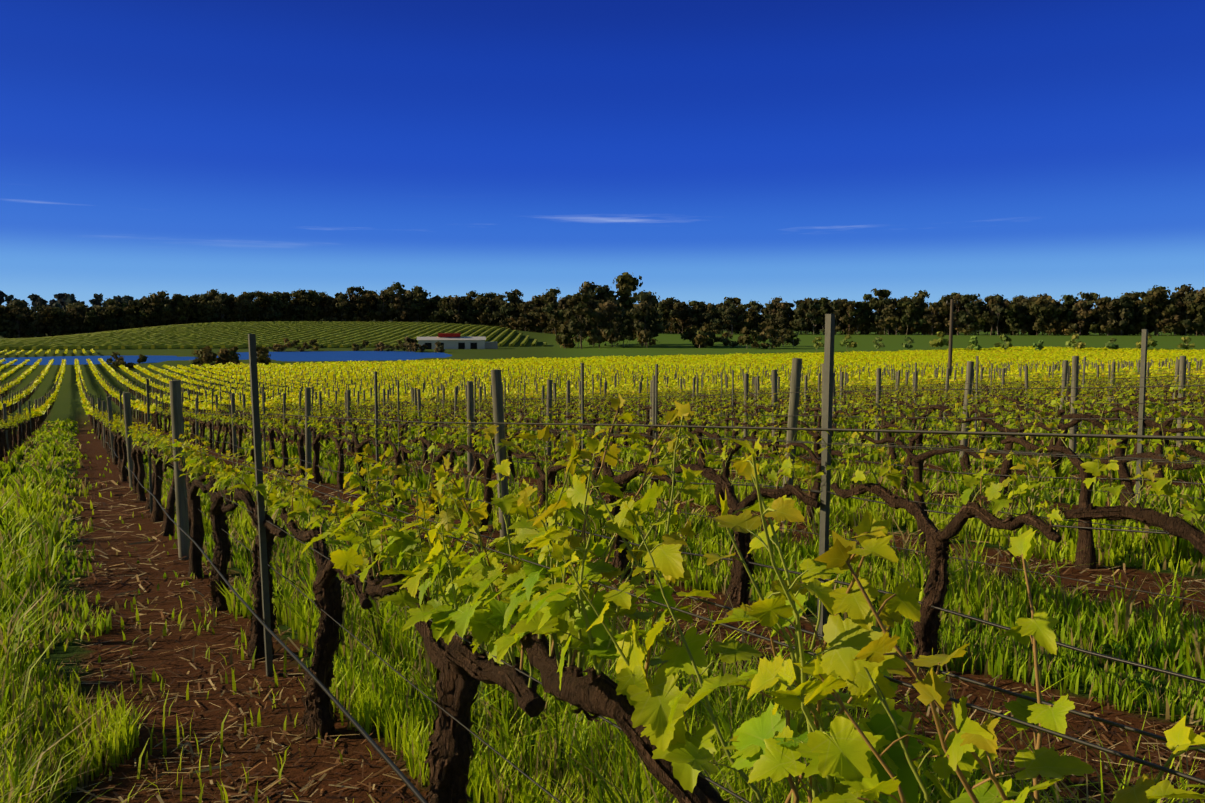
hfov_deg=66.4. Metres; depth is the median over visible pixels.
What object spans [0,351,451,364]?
lake
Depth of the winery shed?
420.75 m
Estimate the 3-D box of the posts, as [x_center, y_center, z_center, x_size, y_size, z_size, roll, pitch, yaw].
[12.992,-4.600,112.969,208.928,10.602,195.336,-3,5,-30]
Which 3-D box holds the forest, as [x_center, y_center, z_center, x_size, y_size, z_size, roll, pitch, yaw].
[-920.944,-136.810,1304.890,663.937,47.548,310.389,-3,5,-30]
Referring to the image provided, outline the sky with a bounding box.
[0,0,1204,315]
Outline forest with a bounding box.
[0,290,174,312]
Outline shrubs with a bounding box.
[106,325,800,369]
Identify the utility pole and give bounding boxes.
[946,299,957,378]
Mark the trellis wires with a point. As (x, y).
(1003, 716)
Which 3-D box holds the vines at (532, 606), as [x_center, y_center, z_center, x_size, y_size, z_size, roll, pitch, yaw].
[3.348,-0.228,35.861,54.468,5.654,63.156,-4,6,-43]
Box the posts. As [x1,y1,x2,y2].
[0,314,1204,676]
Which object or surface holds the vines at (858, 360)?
on the ground at (68, 404)
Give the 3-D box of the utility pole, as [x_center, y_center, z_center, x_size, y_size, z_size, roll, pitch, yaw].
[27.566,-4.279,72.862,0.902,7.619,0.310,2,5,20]
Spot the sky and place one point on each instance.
(709, 151)
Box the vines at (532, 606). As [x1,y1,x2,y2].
[0,368,1204,802]
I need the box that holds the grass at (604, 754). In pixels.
[0,386,1204,802]
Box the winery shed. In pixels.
[417,333,497,348]
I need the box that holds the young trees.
[812,331,1194,350]
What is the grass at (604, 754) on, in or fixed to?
on the ground at (68, 404)
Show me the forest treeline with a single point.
(588, 307)
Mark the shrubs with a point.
(700, 337)
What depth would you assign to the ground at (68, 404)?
5.99 m
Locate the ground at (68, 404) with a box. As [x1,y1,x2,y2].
[0,318,1204,802]
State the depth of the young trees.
338.27 m
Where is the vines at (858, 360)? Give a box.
[0,346,1204,432]
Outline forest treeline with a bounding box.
[0,272,1204,348]
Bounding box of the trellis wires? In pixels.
[103,368,1204,802]
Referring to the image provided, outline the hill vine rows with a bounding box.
[0,321,546,349]
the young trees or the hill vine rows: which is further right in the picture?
the young trees

